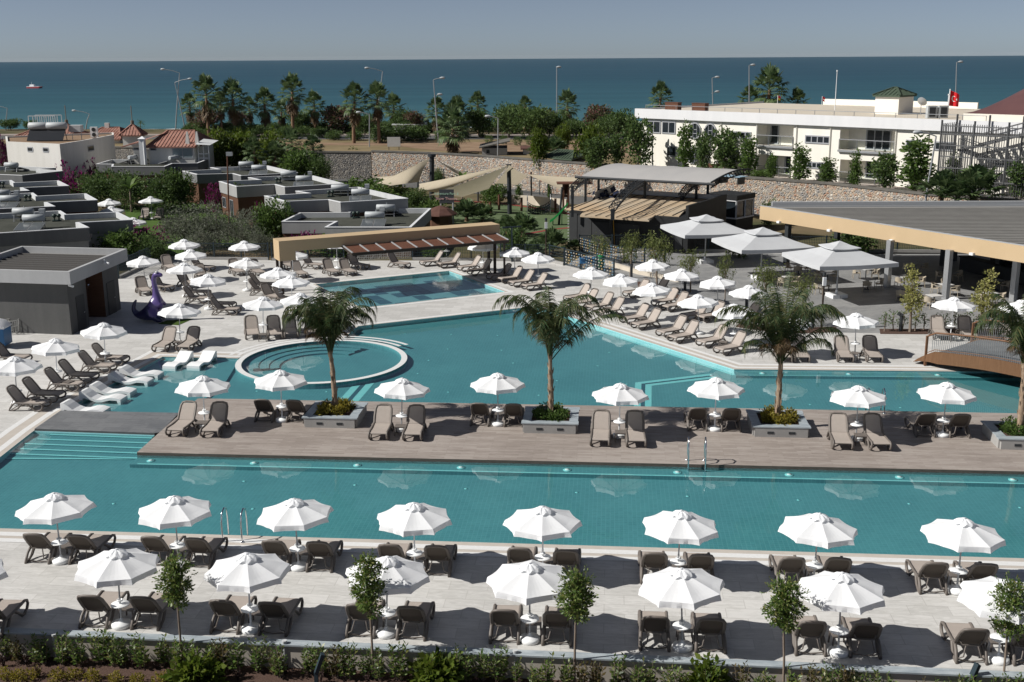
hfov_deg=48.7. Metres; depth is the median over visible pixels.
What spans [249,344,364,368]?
round pool steps
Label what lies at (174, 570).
standard tree
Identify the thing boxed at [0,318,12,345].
towel cart
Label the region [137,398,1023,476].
plank deck
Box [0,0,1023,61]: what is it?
sky
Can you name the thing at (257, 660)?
laurel shrub
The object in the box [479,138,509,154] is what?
block shed
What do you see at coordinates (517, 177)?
shade sail
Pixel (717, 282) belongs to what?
parasol
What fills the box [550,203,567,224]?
slide
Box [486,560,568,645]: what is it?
parasol
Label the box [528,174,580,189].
shade sail
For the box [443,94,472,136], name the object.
fan palm
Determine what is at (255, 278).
sun lounger
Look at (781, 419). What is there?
shrub
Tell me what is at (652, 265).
parasol
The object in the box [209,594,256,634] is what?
sun lounger
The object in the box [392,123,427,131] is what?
beach kiosk long
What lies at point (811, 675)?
laurel shrub
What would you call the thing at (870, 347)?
sun lounger
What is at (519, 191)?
street tree
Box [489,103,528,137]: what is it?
coastal tree
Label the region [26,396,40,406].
side table
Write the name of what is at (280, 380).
parasol
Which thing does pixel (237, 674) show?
dark seedling
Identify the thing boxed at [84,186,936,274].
park ground
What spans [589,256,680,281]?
kerb wall
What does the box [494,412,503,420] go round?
side table
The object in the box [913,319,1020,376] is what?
timber bridge
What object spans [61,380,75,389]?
side table
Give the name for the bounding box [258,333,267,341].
side table
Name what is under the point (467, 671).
laurel shrub
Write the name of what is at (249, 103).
fan palm
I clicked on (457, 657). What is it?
laurel shrub
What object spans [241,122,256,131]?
shrub
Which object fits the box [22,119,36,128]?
coastal tree
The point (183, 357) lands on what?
water lounger
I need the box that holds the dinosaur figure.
[131,270,165,322]
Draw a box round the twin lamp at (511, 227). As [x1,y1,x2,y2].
[502,226,520,261]
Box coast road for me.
[0,136,627,138]
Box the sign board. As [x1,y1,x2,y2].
[387,137,399,146]
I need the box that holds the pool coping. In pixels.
[0,269,1023,572]
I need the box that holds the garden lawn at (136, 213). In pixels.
[124,202,251,255]
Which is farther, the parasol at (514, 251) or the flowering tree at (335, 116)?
the flowering tree at (335, 116)
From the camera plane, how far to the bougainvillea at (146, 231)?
94.47 m
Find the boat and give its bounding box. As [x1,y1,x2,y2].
[26,82,42,87]
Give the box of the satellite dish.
[918,97,926,113]
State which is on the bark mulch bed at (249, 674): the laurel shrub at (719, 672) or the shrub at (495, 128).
the laurel shrub at (719, 672)
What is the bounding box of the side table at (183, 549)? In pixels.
[176,546,195,559]
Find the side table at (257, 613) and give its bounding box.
[247,610,268,622]
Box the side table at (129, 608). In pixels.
[118,603,140,620]
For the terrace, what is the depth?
161.85 m
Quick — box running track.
[454,201,568,234]
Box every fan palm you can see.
[178,92,198,122]
[189,72,223,135]
[211,90,230,131]
[215,76,248,128]
[241,135,265,164]
[242,95,257,122]
[250,87,278,134]
[263,139,286,167]
[273,98,289,126]
[275,72,310,137]
[278,126,303,152]
[301,87,327,127]
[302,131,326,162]
[338,80,372,142]
[364,79,392,142]
[382,92,405,121]
[423,95,446,131]
[434,103,472,152]
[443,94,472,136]
[465,90,489,112]
[518,95,532,129]
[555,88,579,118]
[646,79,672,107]
[736,85,760,102]
[750,62,790,103]
[786,87,810,103]
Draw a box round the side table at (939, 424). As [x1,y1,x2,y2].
[934,422,947,431]
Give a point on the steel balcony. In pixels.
(203, 142)
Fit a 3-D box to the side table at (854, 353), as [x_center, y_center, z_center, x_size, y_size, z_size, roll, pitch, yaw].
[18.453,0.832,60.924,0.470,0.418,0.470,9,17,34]
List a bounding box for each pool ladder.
[221,507,248,542]
[685,436,706,471]
[865,388,885,413]
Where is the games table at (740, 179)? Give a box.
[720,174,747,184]
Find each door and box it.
[75,294,86,330]
[106,280,116,314]
[172,148,192,158]
[770,125,779,143]
[784,156,790,172]
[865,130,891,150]
[865,161,877,178]
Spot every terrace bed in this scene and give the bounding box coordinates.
[736,324,835,333]
[880,329,1004,334]
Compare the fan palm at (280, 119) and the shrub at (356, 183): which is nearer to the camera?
the shrub at (356, 183)
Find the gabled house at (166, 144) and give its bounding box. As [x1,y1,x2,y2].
[121,129,214,169]
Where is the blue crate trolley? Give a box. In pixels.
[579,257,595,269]
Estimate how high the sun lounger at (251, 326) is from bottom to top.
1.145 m
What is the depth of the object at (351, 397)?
57.42 m
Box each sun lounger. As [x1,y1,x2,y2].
[0,342,32,359]
[0,598,28,638]
[6,384,51,411]
[21,376,66,402]
[23,532,71,564]
[43,366,86,391]
[58,359,99,383]
[67,533,115,564]
[77,350,117,373]
[77,590,129,629]
[91,342,130,365]
[129,591,176,630]
[134,276,152,295]
[138,207,149,219]
[140,535,186,564]
[149,273,174,291]
[151,326,177,351]
[153,207,163,219]
[161,254,175,271]
[165,400,197,435]
[175,326,201,350]
[176,274,198,286]
[181,280,211,296]
[182,286,210,303]
[184,536,227,569]
[191,260,215,271]
[194,263,206,277]
[199,401,230,436]
[205,291,236,308]
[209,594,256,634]
[210,296,241,315]
[228,258,245,275]
[244,315,259,339]
[248,259,265,275]
[248,278,274,295]
[249,273,273,289]
[254,399,279,422]
[257,596,303,636]
[260,283,284,299]
[261,539,300,564]
[266,315,282,339]
[272,286,288,300]
[279,260,290,269]
[282,314,298,338]
[285,399,312,423]
[290,260,308,277]
[302,253,322,269]
[305,540,342,572]
[322,258,340,275]
[338,258,357,275]
[345,599,385,638]
[347,253,368,269]
[368,403,393,439]
[377,542,412,558]
[387,253,410,268]
[395,600,434,641]
[402,404,426,440]
[419,250,443,266]
[424,543,456,577]
[436,252,460,268]
[456,255,481,271]
[466,258,491,275]
[470,403,493,426]
[486,263,511,280]
[488,604,522,644]
[496,265,522,283]
[503,403,524,426]
[507,545,537,563]
[508,269,534,287]
[520,272,547,290]
[541,605,574,646]
[553,547,580,572]
[563,283,590,298]
[575,288,598,305]
[585,291,613,310]
[589,409,610,445]
[595,296,624,317]
[619,302,649,324]
[622,278,649,297]
[625,410,646,446]
[630,307,661,330]
[638,550,667,584]
[638,610,670,651]
[650,287,678,307]
[655,314,686,337]
[658,277,669,287]
[660,291,688,311]
[666,319,699,343]
[679,308,708,320]
[683,552,714,576]
[684,407,707,431]
[690,611,726,653]
[695,301,724,322]
[695,323,728,347]
[712,330,746,355]
[718,408,741,432]
[731,302,760,323]
[768,554,805,588]
[772,341,792,361]
[788,615,827,656]
[790,335,810,361]
[816,555,851,573]
[826,412,853,449]
[832,335,854,361]
[841,616,882,659]
[860,335,883,361]
[862,412,891,449]
[904,413,936,437]
[905,559,949,595]
[928,315,949,339]
[939,621,989,665]
[940,413,971,438]
[952,560,998,580]
[955,315,977,339]
[994,624,1023,666]
[996,320,1008,338]
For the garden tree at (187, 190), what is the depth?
121.94 m
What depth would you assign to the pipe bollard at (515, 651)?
31.00 m
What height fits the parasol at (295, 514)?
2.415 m
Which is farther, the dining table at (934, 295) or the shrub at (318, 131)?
the shrub at (318, 131)
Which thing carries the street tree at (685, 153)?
on the building apron
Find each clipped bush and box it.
[484,134,493,141]
[512,136,522,144]
[525,135,532,144]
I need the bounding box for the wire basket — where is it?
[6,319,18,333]
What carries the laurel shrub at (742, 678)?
on the bark mulch bed at (249, 674)
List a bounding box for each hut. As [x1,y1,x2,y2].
[0,246,127,334]
[430,205,457,225]
[520,146,531,153]
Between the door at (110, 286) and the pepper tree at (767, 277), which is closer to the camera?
the pepper tree at (767, 277)
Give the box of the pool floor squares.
[341,280,483,307]
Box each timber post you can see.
[498,195,499,209]
[520,197,522,210]
[554,198,556,211]
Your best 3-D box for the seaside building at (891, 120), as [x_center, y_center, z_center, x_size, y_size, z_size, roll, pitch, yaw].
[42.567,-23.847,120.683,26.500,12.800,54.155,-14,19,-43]
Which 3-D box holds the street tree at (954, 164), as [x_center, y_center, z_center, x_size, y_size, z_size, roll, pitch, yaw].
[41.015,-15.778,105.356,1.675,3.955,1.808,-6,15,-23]
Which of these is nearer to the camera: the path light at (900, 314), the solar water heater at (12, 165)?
the path light at (900, 314)
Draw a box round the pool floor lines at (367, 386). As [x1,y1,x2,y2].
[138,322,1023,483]
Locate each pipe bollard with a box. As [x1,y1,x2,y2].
[51,632,57,660]
[282,639,287,665]
[513,649,517,677]
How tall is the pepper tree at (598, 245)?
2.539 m
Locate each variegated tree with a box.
[899,263,925,331]
[967,267,999,331]
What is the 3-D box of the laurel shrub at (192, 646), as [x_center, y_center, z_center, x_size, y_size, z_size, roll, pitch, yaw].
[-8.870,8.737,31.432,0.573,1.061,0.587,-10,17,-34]
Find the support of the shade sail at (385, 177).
attached to the sail post at (431, 167)
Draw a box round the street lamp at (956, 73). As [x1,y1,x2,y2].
[955,61,962,91]
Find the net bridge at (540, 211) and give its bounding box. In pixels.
[527,194,550,213]
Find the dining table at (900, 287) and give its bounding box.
[894,286,905,298]
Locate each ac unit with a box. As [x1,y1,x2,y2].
[90,127,98,137]
[925,105,948,117]
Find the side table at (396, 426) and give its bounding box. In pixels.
[394,424,405,435]
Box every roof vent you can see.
[24,194,31,201]
[52,214,61,221]
[275,177,281,183]
[327,190,334,196]
[352,211,359,218]
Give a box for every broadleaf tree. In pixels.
[205,124,235,166]
[223,126,255,166]
[256,126,287,167]
[529,124,550,168]
[553,121,572,148]
[570,122,606,169]
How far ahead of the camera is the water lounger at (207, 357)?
61.53 m
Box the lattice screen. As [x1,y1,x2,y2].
[357,252,410,259]
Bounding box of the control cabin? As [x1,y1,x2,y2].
[709,190,755,228]
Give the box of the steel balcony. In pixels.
[196,139,217,168]
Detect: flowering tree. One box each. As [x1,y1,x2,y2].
[188,107,222,128]
[228,111,249,125]
[318,103,350,131]
[402,109,428,125]
[582,103,612,124]
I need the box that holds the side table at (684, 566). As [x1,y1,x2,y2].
[672,564,686,567]
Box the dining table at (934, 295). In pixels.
[925,294,942,306]
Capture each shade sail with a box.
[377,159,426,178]
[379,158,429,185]
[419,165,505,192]
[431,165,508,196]
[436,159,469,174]
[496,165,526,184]
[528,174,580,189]
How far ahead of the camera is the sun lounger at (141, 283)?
79.59 m
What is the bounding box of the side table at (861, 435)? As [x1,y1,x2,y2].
[853,433,866,445]
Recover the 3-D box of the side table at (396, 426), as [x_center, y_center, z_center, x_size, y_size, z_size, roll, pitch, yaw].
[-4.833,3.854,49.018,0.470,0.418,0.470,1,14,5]
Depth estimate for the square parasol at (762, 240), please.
80.92 m
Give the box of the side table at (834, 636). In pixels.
[827,628,847,645]
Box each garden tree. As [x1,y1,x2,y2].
[59,173,91,193]
[75,166,124,207]
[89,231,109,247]
[99,224,149,262]
[103,169,151,210]
[131,232,167,261]
[136,169,185,213]
[162,167,199,211]
[251,194,289,243]
[272,202,294,240]
[276,142,319,176]
[305,154,333,178]
[397,188,434,207]
[434,167,444,180]
[479,182,511,203]
[759,197,777,225]
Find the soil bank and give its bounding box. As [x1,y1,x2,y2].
[289,142,639,157]
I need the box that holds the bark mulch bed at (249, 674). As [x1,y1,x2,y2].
[0,654,588,681]
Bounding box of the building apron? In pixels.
[730,173,1023,198]
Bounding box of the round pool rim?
[229,336,406,388]
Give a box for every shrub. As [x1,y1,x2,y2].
[0,629,13,659]
[0,665,11,680]
[8,635,25,662]
[8,667,26,681]
[23,665,41,680]
[24,632,40,663]
[34,631,51,664]
[46,666,66,681]
[52,630,69,665]
[62,667,83,680]
[66,633,87,666]
[82,667,104,681]
[86,628,109,664]
[103,633,123,666]
[105,669,123,681]
[112,637,130,666]
[127,632,151,667]
[129,672,146,681]
[151,670,165,681]
[153,633,169,665]
[158,647,229,681]
[168,636,186,668]
[180,638,200,659]
[182,124,192,129]
[193,121,214,129]
[203,641,219,667]
[210,637,228,670]
[219,121,230,130]
[224,125,243,135]
[224,638,246,672]
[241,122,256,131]
[246,125,265,137]
[247,634,269,672]
[261,126,278,136]
[267,647,279,675]
[269,121,283,129]
[269,643,287,677]
[273,125,289,137]
[295,125,313,136]
[300,643,316,673]
[303,233,346,257]
[305,121,325,128]
[309,126,326,136]
[311,642,329,676]
[314,403,331,415]
[316,401,332,414]
[317,122,332,131]
[324,644,348,678]
[325,130,343,139]
[328,122,347,131]
[329,405,343,415]
[332,403,347,415]
[336,174,387,189]
[336,640,357,679]
[338,397,352,406]
[338,401,353,412]
[340,398,355,407]
[345,130,364,140]
[356,647,374,676]
[367,125,399,141]
[367,647,385,680]
[369,180,413,196]
[386,640,409,680]
[388,124,421,140]
[388,129,403,138]
[402,125,430,140]
[407,645,466,681]
[411,651,422,672]
[414,196,446,207]
[415,129,430,139]
[418,121,433,131]
[422,249,447,256]
[430,653,443,678]
[434,131,445,139]
[451,643,468,675]
[460,652,477,681]
[471,648,493,679]
[485,123,499,131]
[487,645,510,681]
[498,225,527,258]
[509,656,522,681]
[527,661,541,681]
[532,407,542,416]
[532,408,546,419]
[535,401,547,411]
[538,651,556,681]
[540,408,555,420]
[546,410,563,421]
[556,408,569,419]
[558,653,574,681]
[575,661,594,681]
[588,660,606,681]
[609,652,626,681]
[630,656,647,681]
[643,659,658,681]
[659,660,682,681]
[677,666,689,681]
[680,652,732,681]
[696,668,709,681]
[706,664,722,681]
[726,249,745,258]
[732,660,750,681]
[746,169,768,176]
[752,671,763,681]
[759,405,773,414]
[760,409,775,421]
[762,413,774,423]
[762,667,776,681]
[769,404,784,413]
[770,413,781,423]
[773,413,790,425]
[783,406,797,415]
[783,412,796,424]
[785,663,802,681]
[788,411,800,422]
[800,660,822,681]
[820,660,843,681]
[828,232,881,253]
[835,664,854,681]
[850,666,868,681]
[867,668,881,681]
[886,671,896,681]
[957,674,981,681]
[991,672,1011,681]
[999,417,1016,430]
[999,423,1014,432]
[1003,415,1016,426]
[1007,423,1023,435]
[1011,672,1023,681]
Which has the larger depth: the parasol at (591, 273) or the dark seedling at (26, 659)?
the parasol at (591, 273)
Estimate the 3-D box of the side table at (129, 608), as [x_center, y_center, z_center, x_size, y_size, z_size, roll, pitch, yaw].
[-11.236,7.985,33.264,0.470,0.418,0.470,1,14,7]
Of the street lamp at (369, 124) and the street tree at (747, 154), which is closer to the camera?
the street tree at (747, 154)
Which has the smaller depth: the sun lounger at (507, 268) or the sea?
the sun lounger at (507, 268)
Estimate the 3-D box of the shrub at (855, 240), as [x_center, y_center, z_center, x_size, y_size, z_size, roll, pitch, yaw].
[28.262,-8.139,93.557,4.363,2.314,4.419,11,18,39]
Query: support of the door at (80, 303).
in the shower hut at (60, 290)
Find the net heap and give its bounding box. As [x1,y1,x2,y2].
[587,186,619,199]
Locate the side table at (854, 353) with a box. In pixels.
[849,351,860,361]
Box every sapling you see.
[879,312,891,330]
[888,309,899,330]
[897,310,908,329]
[912,313,923,330]
[920,311,929,329]
[943,313,950,325]
[949,311,960,331]
[972,314,981,330]
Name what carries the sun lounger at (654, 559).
on the pool deck at (908, 617)
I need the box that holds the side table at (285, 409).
[279,408,292,419]
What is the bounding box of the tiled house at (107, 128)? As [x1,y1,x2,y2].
[98,123,124,142]
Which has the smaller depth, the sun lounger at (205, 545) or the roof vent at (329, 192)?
the sun lounger at (205, 545)
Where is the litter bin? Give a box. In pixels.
[596,255,604,268]
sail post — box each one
[428,154,435,200]
[506,164,511,213]
[530,172,531,195]
[558,187,563,224]
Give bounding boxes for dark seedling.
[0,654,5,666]
[22,655,28,666]
[129,655,134,668]
[233,668,240,679]
[319,669,323,681]
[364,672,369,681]
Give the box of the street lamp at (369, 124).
[356,111,369,146]
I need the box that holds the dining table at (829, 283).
[821,281,835,291]
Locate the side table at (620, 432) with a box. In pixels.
[615,430,625,442]
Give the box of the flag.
[948,89,958,106]
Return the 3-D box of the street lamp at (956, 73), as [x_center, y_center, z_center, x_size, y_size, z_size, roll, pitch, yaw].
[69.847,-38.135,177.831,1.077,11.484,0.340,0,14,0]
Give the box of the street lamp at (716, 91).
[712,76,719,103]
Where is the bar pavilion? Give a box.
[760,201,1023,301]
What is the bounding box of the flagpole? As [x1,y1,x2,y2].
[834,70,837,109]
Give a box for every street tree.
[514,184,522,202]
[547,184,552,197]
[579,134,618,168]
[606,132,627,163]
[619,113,655,164]
[675,118,695,166]
[692,128,713,167]
[705,125,746,171]
[737,132,759,175]
[764,152,779,177]
[786,142,811,179]
[817,157,839,181]
[847,148,864,184]
[866,149,903,187]
[895,134,938,191]
[946,153,959,176]
[1006,158,1023,198]
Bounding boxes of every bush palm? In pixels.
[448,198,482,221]
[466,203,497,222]
[494,214,519,233]
[503,211,543,235]
[526,239,544,254]
[532,226,570,254]
[544,134,567,152]
[565,239,583,250]
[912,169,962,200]
[936,179,979,200]
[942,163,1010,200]
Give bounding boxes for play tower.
[556,181,592,213]
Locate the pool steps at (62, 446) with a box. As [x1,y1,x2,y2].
[5,433,152,459]
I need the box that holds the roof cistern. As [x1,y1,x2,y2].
[68,125,83,139]
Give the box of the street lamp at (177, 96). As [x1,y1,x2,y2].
[161,68,179,128]
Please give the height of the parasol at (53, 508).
2.417 m
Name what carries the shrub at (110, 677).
on the bark mulch bed at (249, 674)
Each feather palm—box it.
[281,286,377,405]
[492,286,627,417]
[714,271,849,415]
[972,292,1023,431]
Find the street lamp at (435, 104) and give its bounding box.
[433,77,444,141]
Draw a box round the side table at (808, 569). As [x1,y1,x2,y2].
[804,564,821,576]
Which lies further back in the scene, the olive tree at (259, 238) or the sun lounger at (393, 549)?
the olive tree at (259, 238)
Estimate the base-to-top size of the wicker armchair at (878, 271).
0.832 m
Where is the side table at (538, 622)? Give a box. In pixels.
[525,616,541,637]
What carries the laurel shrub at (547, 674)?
on the bark mulch bed at (249, 674)
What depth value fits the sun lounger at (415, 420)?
49.25 m
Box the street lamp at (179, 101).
[175,78,191,125]
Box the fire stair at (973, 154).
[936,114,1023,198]
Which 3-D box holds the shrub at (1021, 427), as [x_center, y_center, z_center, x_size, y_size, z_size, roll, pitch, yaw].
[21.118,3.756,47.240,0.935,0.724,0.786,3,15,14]
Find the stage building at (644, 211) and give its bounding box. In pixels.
[566,163,750,253]
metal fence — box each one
[117,242,268,278]
[142,208,179,220]
[270,243,344,260]
[412,243,565,264]
[423,169,539,194]
[564,248,614,276]
[579,234,733,252]
[579,236,665,262]
[791,235,960,252]
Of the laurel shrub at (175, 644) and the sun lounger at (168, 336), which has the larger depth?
the sun lounger at (168, 336)
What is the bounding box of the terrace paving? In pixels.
[587,252,1023,332]
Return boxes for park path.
[329,179,593,203]
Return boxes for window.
[42,147,48,152]
[87,145,93,151]
[222,197,225,207]
[230,199,233,215]
[646,120,660,133]
[662,121,675,133]
[667,146,676,156]
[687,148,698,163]
[689,122,700,138]
[704,123,716,139]
[729,131,750,138]
[805,135,829,143]
[807,161,823,168]
[935,141,952,150]
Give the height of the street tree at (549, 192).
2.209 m
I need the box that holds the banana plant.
[116,176,140,211]
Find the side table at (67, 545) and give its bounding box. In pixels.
[61,542,79,557]
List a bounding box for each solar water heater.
[0,188,19,201]
[0,190,19,207]
[4,161,27,171]
[12,206,33,221]
[13,208,45,230]
[119,154,137,164]
[158,155,180,163]
[238,160,252,170]
[248,161,267,174]
[280,169,296,180]
[293,171,313,185]
[330,184,350,195]
[349,184,370,200]
[361,206,385,226]
[375,202,398,215]
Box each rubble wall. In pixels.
[0,146,371,178]
[371,150,1023,215]
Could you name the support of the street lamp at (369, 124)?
on the dry verge
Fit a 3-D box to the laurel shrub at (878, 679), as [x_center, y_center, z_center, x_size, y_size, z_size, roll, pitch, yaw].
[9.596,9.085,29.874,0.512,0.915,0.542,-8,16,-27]
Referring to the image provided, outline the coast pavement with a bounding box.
[1,134,621,134]
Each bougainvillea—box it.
[0,133,7,165]
[56,159,91,193]
[81,157,97,177]
[133,220,140,245]
[137,225,169,250]
[203,181,221,212]
[289,230,320,253]
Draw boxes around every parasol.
[0,356,42,405]
[0,559,8,579]
[15,492,96,564]
[31,338,79,385]
[74,548,159,629]
[80,322,127,361]
[98,198,120,206]
[99,206,124,212]
[126,255,160,287]
[131,217,146,243]
[138,196,162,219]
[138,495,211,566]
[157,303,200,344]
[166,262,202,296]
[168,239,200,262]
[174,375,230,427]
[175,249,206,279]
[190,273,225,309]
[203,552,290,634]
[228,240,260,271]
[229,257,264,291]
[242,296,283,336]
[254,369,307,422]
[257,498,333,571]
[260,267,296,301]
[272,275,309,311]
[280,292,315,331]
[292,252,307,272]
[327,247,342,269]
[345,555,429,638]
[374,378,430,432]
[377,502,451,561]
[467,244,497,270]
[470,372,524,426]
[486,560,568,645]
[499,246,529,278]
[503,506,581,562]
[521,252,554,285]
[573,267,609,302]
[592,383,648,438]
[603,273,638,310]
[632,282,671,310]
[635,259,670,283]
[638,566,724,652]
[642,510,718,567]
[660,214,745,263]
[663,268,699,294]
[677,294,718,334]
[687,377,744,431]
[699,276,735,300]
[711,227,815,280]
[712,303,748,342]
[728,285,764,321]
[778,513,857,574]
[782,241,898,298]
[799,571,884,657]
[830,385,886,441]
[833,312,878,356]
[916,382,976,437]
[920,517,1005,595]
[931,297,975,337]
[957,576,1023,665]
[999,300,1023,314]
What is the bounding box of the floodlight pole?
[226,152,232,222]
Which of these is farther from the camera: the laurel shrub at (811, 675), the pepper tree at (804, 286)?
the pepper tree at (804, 286)
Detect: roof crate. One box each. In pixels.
[664,102,681,109]
[692,103,708,110]
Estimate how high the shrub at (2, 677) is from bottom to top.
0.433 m
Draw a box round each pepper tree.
[586,232,610,254]
[617,225,643,276]
[641,229,676,284]
[677,247,706,291]
[716,250,735,300]
[747,258,784,309]
[789,270,821,307]
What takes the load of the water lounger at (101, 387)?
on the pool basin at (473, 347)
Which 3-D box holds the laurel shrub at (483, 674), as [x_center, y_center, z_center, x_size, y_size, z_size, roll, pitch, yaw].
[-0.792,8.851,30.932,0.542,0.980,0.529,8,16,30]
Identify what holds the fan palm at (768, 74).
on the terrace
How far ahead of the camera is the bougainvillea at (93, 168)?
141.80 m
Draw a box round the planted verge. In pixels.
[0,129,625,133]
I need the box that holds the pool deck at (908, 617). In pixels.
[0,251,1023,671]
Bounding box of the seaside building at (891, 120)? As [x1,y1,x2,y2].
[635,86,1023,195]
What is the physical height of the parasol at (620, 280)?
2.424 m
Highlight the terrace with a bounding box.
[1,135,966,253]
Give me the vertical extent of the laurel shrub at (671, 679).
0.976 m
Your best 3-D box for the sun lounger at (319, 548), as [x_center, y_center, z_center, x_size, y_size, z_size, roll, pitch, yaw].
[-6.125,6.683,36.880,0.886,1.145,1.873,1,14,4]
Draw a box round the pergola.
[273,222,508,293]
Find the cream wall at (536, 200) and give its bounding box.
[512,195,566,208]
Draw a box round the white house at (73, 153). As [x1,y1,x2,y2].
[5,132,115,180]
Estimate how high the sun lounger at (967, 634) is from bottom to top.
1.145 m
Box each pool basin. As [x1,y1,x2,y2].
[0,431,1023,557]
[78,308,1020,412]
[316,271,504,306]
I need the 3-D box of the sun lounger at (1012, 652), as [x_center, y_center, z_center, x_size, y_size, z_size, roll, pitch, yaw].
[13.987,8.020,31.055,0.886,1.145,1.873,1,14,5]
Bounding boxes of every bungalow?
[0,166,63,181]
[0,180,69,195]
[0,193,97,213]
[0,210,134,258]
[96,159,208,193]
[182,166,297,203]
[219,176,343,219]
[264,187,407,217]
[281,208,430,256]
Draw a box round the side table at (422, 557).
[411,553,425,561]
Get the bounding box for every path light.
[628,263,632,276]
[897,312,903,330]
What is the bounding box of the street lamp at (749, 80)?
[749,64,754,101]
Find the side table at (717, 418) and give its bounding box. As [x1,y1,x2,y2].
[709,416,720,425]
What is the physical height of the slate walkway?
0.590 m
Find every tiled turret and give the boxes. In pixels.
[64,105,79,133]
[118,106,147,146]
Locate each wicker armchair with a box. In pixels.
[777,277,787,286]
[784,262,793,272]
[794,266,802,274]
[812,283,822,293]
[814,271,821,280]
[829,270,838,282]
[852,270,860,278]
[862,280,871,291]
[871,268,879,278]
[874,278,883,289]
[894,277,904,285]
[896,290,904,301]
[901,263,912,273]
[917,276,925,286]
[919,262,928,273]
[922,296,934,308]
[930,282,940,293]
[935,270,943,279]
[950,285,960,296]
[995,292,1005,302]
[1000,280,1010,291]
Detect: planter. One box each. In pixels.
[302,401,367,427]
[521,406,579,433]
[746,409,810,437]
[980,420,1023,449]
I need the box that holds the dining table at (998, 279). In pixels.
[991,278,1004,290]
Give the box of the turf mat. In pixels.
[159,319,191,324]
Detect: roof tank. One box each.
[27,122,46,140]
[45,122,67,140]
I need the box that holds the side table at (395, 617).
[382,613,397,626]
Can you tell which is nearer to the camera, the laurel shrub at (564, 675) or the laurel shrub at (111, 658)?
the laurel shrub at (564, 675)
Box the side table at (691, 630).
[676,624,693,643]
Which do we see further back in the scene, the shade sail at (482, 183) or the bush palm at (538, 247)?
the shade sail at (482, 183)
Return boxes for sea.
[0,56,1023,128]
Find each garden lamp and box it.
[314,652,324,681]
[966,662,980,681]
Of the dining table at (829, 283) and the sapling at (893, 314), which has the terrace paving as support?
the dining table at (829, 283)
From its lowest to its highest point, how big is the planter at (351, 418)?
0.470 m
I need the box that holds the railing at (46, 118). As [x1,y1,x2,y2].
[28,115,61,122]
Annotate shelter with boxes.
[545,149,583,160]
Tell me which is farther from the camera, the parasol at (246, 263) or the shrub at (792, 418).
the parasol at (246, 263)
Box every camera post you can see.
[545,218,546,254]
[820,272,826,327]
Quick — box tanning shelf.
[80,359,236,412]
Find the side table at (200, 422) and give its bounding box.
[195,420,207,432]
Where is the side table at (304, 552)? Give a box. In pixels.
[295,548,312,561]
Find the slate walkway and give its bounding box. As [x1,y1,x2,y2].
[35,411,177,435]
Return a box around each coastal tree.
[0,117,22,129]
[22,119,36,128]
[282,110,311,127]
[348,112,376,135]
[389,106,410,125]
[462,105,494,136]
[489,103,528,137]
[499,101,528,111]
[504,103,554,137]
[542,110,567,136]
[563,117,588,137]
[588,117,619,139]
[597,108,635,134]
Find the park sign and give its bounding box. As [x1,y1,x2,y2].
[435,189,457,223]
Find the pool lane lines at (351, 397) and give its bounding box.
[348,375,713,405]
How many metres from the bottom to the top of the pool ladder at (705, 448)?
2.068 m
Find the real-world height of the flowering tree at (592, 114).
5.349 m
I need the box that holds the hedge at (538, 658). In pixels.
[0,627,1023,681]
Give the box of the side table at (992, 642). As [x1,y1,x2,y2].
[986,635,1008,654]
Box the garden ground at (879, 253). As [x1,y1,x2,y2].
[34,252,969,430]
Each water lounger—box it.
[60,399,110,411]
[79,387,127,404]
[89,381,136,397]
[108,371,153,386]
[119,364,163,379]
[162,350,193,370]
[187,350,216,370]
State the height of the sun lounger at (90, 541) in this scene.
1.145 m
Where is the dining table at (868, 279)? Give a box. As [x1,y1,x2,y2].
[860,277,876,289]
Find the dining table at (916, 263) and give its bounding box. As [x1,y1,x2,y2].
[908,262,921,272]
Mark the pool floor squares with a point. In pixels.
(401, 288)
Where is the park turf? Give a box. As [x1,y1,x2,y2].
[452,203,569,252]
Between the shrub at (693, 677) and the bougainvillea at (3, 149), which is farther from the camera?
the bougainvillea at (3, 149)
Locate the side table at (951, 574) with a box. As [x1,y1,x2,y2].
[946,570,964,584]
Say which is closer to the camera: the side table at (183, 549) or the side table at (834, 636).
the side table at (834, 636)
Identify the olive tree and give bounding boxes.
[154,202,217,248]
[179,222,228,254]
[183,199,254,247]
[214,206,267,251]
[244,230,277,254]
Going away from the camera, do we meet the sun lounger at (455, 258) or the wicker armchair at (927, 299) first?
the wicker armchair at (927, 299)
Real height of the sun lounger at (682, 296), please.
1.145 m
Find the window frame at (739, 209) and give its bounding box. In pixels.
[726,198,754,218]
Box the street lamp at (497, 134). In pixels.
[485,115,498,155]
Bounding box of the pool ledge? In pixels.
[130,371,1023,487]
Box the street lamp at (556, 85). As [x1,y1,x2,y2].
[556,66,560,110]
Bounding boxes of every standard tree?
[152,549,197,660]
[347,548,389,677]
[552,565,598,681]
[759,571,809,681]
[987,571,1023,671]
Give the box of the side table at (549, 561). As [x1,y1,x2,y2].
[538,557,552,564]
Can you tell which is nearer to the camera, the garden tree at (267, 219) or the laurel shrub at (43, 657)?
the laurel shrub at (43, 657)

